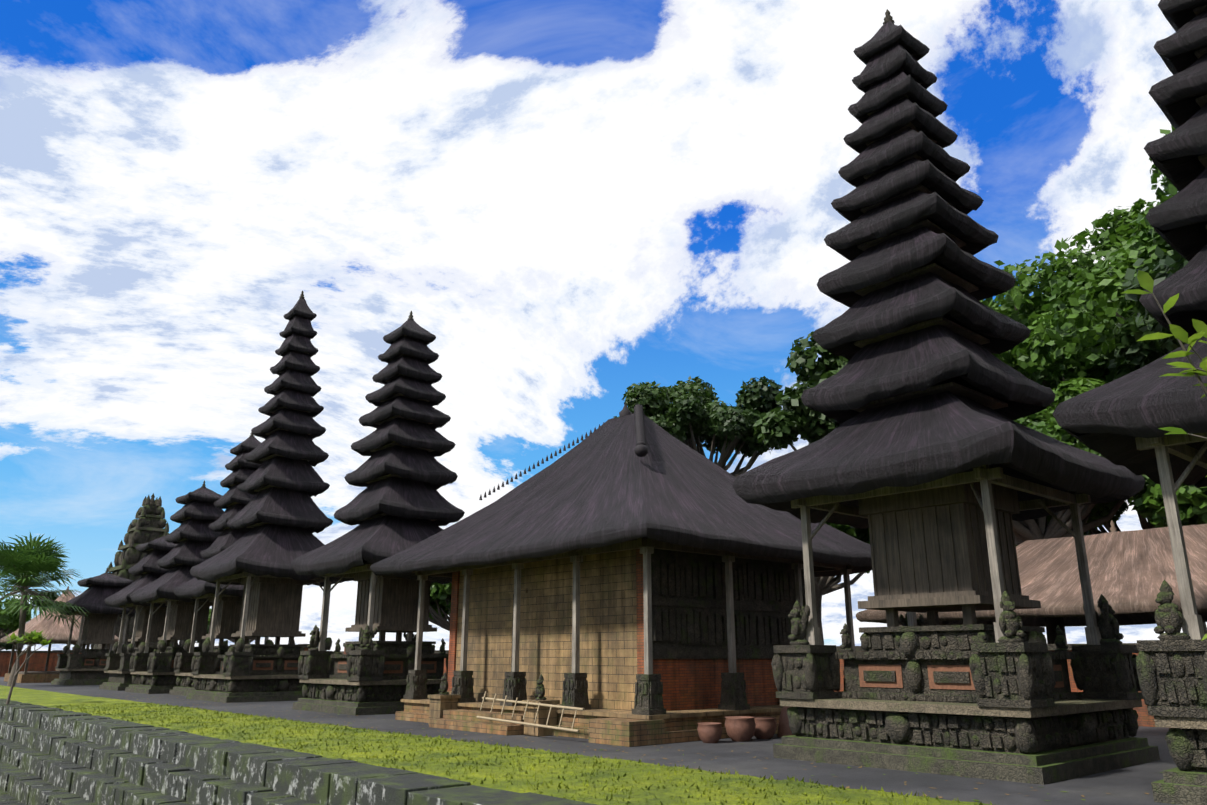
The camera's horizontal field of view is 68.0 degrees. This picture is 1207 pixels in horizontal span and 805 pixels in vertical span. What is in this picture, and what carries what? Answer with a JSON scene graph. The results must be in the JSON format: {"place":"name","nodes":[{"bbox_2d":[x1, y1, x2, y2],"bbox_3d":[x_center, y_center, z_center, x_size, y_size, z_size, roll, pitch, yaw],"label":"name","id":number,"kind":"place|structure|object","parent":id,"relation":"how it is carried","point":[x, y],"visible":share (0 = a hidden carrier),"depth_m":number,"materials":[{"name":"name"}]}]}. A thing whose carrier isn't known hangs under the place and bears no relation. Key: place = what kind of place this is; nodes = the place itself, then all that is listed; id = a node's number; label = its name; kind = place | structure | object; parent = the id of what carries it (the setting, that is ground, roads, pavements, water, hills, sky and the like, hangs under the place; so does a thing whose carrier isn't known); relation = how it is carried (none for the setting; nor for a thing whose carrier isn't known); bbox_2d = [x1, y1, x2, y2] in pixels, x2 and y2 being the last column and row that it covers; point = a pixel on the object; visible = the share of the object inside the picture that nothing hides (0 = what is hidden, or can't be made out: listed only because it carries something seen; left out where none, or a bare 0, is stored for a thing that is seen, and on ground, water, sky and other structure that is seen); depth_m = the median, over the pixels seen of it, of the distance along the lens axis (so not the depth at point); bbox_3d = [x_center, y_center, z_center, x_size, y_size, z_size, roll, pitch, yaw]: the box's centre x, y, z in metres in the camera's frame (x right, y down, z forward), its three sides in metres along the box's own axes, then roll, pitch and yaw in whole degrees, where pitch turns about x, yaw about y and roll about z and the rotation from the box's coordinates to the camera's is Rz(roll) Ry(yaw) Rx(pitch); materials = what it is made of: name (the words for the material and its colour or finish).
{"place":"outdoors","nodes":[
{"label":"outdoors","id":0,"kind":"place"},
{"bbox_2d":[4,629,51,703],"bbox_3d":[-19.227,8.769,29.739,1.416,2.384,1.509,14,-21,-40],"label":"frangipani","id":1,"kind":"object","parent":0,"point":[35,637],"visible":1,"depth_m":29.75,"materials":[{"name":"green plant"}]},
{"bbox_2d":[105,530,176,609],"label":"tiered thatched roof","id":2,"kind":"structure","parent":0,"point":[161,547],"depth_m":45.45,"materials":[{"name":"black wicker"}]},
{"bbox_2d":[177,625,209,646],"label":"tree","id":3,"kind":"object","parent":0,"point":[179,645],"depth_m":102.31,"materials":[{"name":"green plant"}]},
{"bbox_2d":[208,608,254,642],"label":"tree","id":4,"kind":"object","parent":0,"point":[233,640],"depth_m":95.61,"materials":[{"name":"green plant"}]},
{"bbox_2d":[0,699,596,804],"bbox_3d":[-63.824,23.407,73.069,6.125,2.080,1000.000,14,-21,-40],"label":"moat wall steps","id":5,"kind":"structure","parent":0,"point":[52,756],"depth_m":15.27,"materials":[{"name":"stone"}]},
{"bbox_2d":[0,677,1181,804],"bbox_3d":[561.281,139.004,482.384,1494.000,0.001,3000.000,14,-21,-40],"label":"courtyard ground","id":6,"kind":"structure","parent":0,"point":[1131,785],"depth_m":13.53,"materials":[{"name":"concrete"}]},
{"bbox_2d":[0,599,31,638],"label":"tree","id":7,"kind":"object","parent":6,"relation":"on","point":[9,623],"visible":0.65,"depth_m":101.97,"materials":[{"name":"green plant"}]},
{"bbox_2d":[0,623,34,650],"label":"tree","id":8,"kind":"object","parent":6,"relation":"on","point":[3,646],"visible":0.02,"depth_m":112.56,"materials":[{"name":"green plant"}]},
{"bbox_2d":[0,532,87,685],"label":"fan palm","id":9,"kind":"object","parent":6,"relation":"on","point":[24,565],"visible":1,"depth_m":49.58,"materials":[{"name":"green plant"}]},
{"bbox_2d":[0,685,91,699],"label":"grass strip","id":10,"kind":"object","parent":6,"relation":"on","point":[21,693],"depth_m":36.73,"materials":[{"name":"green plant"}]},
{"bbox_2d":[4,642,105,682],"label":"bale frame","id":11,"kind":"object","parent":6,"relation":"on","point":[26,676],"visible":0.35,"depth_m":56.05,"materials":[{"name":"brick"}]},
{"bbox_2d":[0,586,118,643],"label":"thatched roof","id":12,"kind":"structure","parent":11,"relation":"on","point":[57,633],"depth_m":57.33,"materials":[{"name":"beige wicker"}]},
{"bbox_2d":[31,592,90,650],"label":"tree","id":13,"kind":"object","parent":6,"relation":"on","point":[54,597],"visible":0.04,"depth_m":84.91,"materials":[{"name":"green plant"}]},
{"bbox_2d":[51,584,127,685],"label":"meru","id":14,"kind":"structure","parent":6,"relation":"on","point":[86,666],"depth_m":52.40,"materials":[{"name":"stone"}]},
{"bbox_2d":[58,567,135,616],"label":"tiered thatched roof","id":15,"kind":"structure","parent":14,"relation":"on","point":[98,592],"depth_m":52.83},
{"bbox_2d":[91,493,173,652],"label":"candi stone tower","id":16,"kind":"structure","parent":6,"relation":"on","point":[148,524],"depth_m":71.78,"materials":[{"name":"grey stone"}]},
{"bbox_2d":[99,549,184,690],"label":"meru","id":17,"kind":"structure","parent":6,"relation":"on","point":[141,624],"depth_m":44.85,"materials":[{"name":"grey stone"}]},
{"bbox_2d":[125,500,227,693],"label":"meru","id":18,"kind":"structure","parent":6,"relation":"on","point":[153,673],"depth_m":41.06,"materials":[{"name":"grey stone"}]},
{"bbox_2d":[130,480,223,604],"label":"tiered thatched roof","id":19,"kind":"structure","parent":18,"relation":"on","point":[202,511],"depth_m":42.18,"materials":[{"name":"black wicker"}]},
{"bbox_2d":[169,450,273,695],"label":"meru","id":20,"kind":"structure","parent":6,"relation":"on","point":[228,616],"depth_m":38.23,"materials":[{"name":"grey stone"}]},
{"bbox_2d":[174,431,260,602],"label":"tiered thatched roof","id":21,"kind":"structure","parent":20,"relation":"on","point":[224,540],"depth_m":39.46,"materials":[{"name":"black wicker"}]},
{"bbox_2d":[186,349,334,702],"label":"meru","id":22,"kind":"structure","parent":6,"relation":"on","point":[259,672],"depth_m":33.88,"materials":[{"name":"grey stone"}]},
{"bbox_2d":[190,291,344,586],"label":"tiered thatched roof","id":23,"kind":"structure","parent":22,"relation":"on","point":[292,513],"depth_m":35.73,"materials":[{"name":"black wicker"}]},
{"bbox_2d":[293,335,451,715],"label":"meru","id":24,"kind":"structure","parent":6,"relation":"on","point":[365,679],"depth_m":27.01,"materials":[{"name":"grey stone"}]},
{"bbox_2d":[291,311,464,583],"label":"tiered thatched roof","id":25,"kind":"structure","parent":24,"relation":"on","point":[406,503],"depth_m":28.54,"materials":[{"name":"black wicker"}]},
{"bbox_2d":[429,582,451,630],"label":"tree","id":26,"kind":"object","parent":6,"relation":"on","point":[440,605],"visible":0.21,"depth_m":52.83,"materials":[{"name":"green plant"}]},
{"bbox_2d":[12,697,989,804],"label":"grass strip","id":27,"kind":"object","parent":6,"relation":"on","point":[640,796],"depth_m":12.32,"materials":[{"name":"green plant"}]},
{"bbox_2d":[48,702,998,804],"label":"grass tufts","id":28,"kind":"object","parent":6,"relation":"on","point":[494,749],"visible":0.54,"depth_m":13.78,"materials":[{"name":"green plant"}]},
{"bbox_2d":[0,643,1167,727],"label":"enclosure wall","id":29,"kind":"structure","parent":6,"relation":"on","point":[37,660],"depth_m":53.61,"materials":[{"name":"red brick"}]},
{"bbox_2d":[395,549,845,746],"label":"pavilion building","id":30,"kind":"structure","parent":6,"relation":"on","point":[678,695],"depth_m":19.37,"materials":[{"name":"beige wood"}]},
{"bbox_2d":[412,538,854,732],"bbox_3d":[0.500,5.558,22.041,8.083,4.104,9.501,14,-21,-40],"label":"wooden frame","id":31,"kind":"object","parent":30,"relation":"on","point":[646,547],"visible":0.42,"depth_m":19.09,"materials":[{"name":"brown wood"}]},
{"bbox_2d":[370,403,871,581],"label":"thatched roof","id":32,"kind":"structure","parent":31,"relation":"on","point":[628,475],"depth_m":20.70,"materials":[{"name":"black wicker"}]},
{"bbox_2d":[89,693,1162,803],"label":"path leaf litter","id":33,"kind":"object","parent":6,"relation":"on","point":[622,751],"visible":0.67,"depth_m":15.02,"materials":[{"name":"brown plant"}]},
{"bbox_2d":[614,376,784,476],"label":"tree","id":34,"kind":"object","parent":6,"relation":"on","point":[689,413],"visible":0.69,"depth_m":44.82,"materials":[{"name":"green plant"}]},
{"bbox_2d":[697,706,793,742],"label":"clay pots","id":35,"kind":"object","parent":6,"relation":"on","point":[743,728],"visible":0.94,"depth_m":16.92,"materials":[{"name":"ceramic"}]},
{"bbox_2d":[752,331,901,625],"bbox_3d":[10.702,3.952,32.220,9.280,13.149,8.352,14,-21,-40],"label":"tree","id":36,"kind":"object","parent":6,"relation":"on","point":[778,427],"visible":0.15,"depth_m":31.89,"materials":[{"name":"green plant"}]},
{"bbox_2d":[771,54,1159,784],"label":"meru","id":37,"kind":"structure","parent":6,"relation":"on","point":[974,701],"depth_m":13.83,"materials":[{"name":"grey stone"}]},
{"bbox_2d":[732,9,1144,528],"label":"tiered thatched roof","id":38,"kind":"structure","parent":37,"relation":"on","point":[918,440],"depth_m":15.22,"materials":[{"name":"black wicker"}]},
{"bbox_2d":[980,259,1134,638],"bbox_3d":[20.294,3.256,38.690,16.510,18.002,16.983,14,-21,-40],"label":"tree","id":39,"kind":"object","parent":6,"relation":"on","point":[1034,357],"visible":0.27,"depth_m":34.38,"materials":[{"name":"green plant"}]},
{"bbox_2d":[1012,376,1147,643],"bbox_3d":[13.830,4.408,28.972,8.320,10.496,8.393,14,-21,-40],"label":"tree","id":40,"kind":"object","parent":6,"relation":"on","point":[1044,421],"visible":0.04,"depth_m":28.43,"materials":[{"name":"green plant"}]},
{"bbox_2d":[1007,125,1178,366],"bbox_3d":[23.439,-0.491,30.093,17.798,20.498,17.063,14,-21,-40],"label":"tree","id":41,"kind":"object","parent":6,"relation":"on","point":[1127,239],"visible":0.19,"depth_m":30.82,"materials":[{"name":"green plant"}]},
{"bbox_2d":[1016,475,1206,638],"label":"tree","id":42,"kind":"object","parent":6,"relation":"on","point":[1147,501],"visible":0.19,"depth_m":26.52,"materials":[{"name":"green plant"}]},
{"bbox_2d":[1098,244,1187,382],"bbox_3d":[20.212,0.303,23.776,13.702,15.603,13.685,3,-16,-11],"label":"tree","id":43,"kind":"object","parent":6,"relation":"on","point":[1142,320],"visible":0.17,"depth_m":26.79,"materials":[{"name":"green plant"}]},
{"bbox_2d":[1135,5,1206,804],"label":"shrine tower","id":44,"kind":"structure","parent":6,"relation":"on","point":[1171,664],"depth_m":10.08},
{"bbox_2d":[1052,0,1206,487],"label":"tiered thatched roof","id":45,"kind":"structure","parent":44,"relation":"on","point":[1111,421],"depth_m":11.48,"materials":[{"name":"black wicker"}]},
{"bbox_2d":[0,0,1206,650],"label":"sky","id":46,"kind":"structure","parent":0,"point":[580,202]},
{"bbox_2d":[814,522,870,644],"bbox_3d":[8.287,7.707,36.266,6.207,8.179,6.716,9,-18,-28],"label":"tree","id":47,"kind":"object","parent":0,"point":[826,585],"depth_m":35.81,"materials":[{"name":"green plant"}]},
{"bbox_2d":[942,621,992,624],"bbox_3d":[14.371,7.085,24.204,6.400,2.700,11.000,14,-21,-40],"label":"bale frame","id":48,"kind":"object","parent":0,"point":[947,622],"visible":0.08,"depth_m":28.33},
{"bbox_2d":[856,521,1206,626],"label":"thatched roof","id":49,"kind":"structure","parent":48,"relation":"on","point":[1130,572],"depth_m":23.61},
{"bbox_3d":[4.678,0.337,2.793,1.549,0.971,1.904,14,-21,-40],"label":"branch","id":50,"kind":"object","parent":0,"visible":0},
{"bbox_2d":[1158,427,1206,640],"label":"tree","id":51,"kind":"object","parent":50,"relation":"attached to","point":[1173,430],"visible":1,"depth_m":3.67,"materials":[{"name":"green plant"}]},
{"bbox_2d":[1122,270,1206,476],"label":"branch","id":52,"kind":"object","parent":51,"relation":"attached to","point":[1146,282],"visible":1,"depth_m":3.65,"materials":[{"name":"green plant"}]}
]}

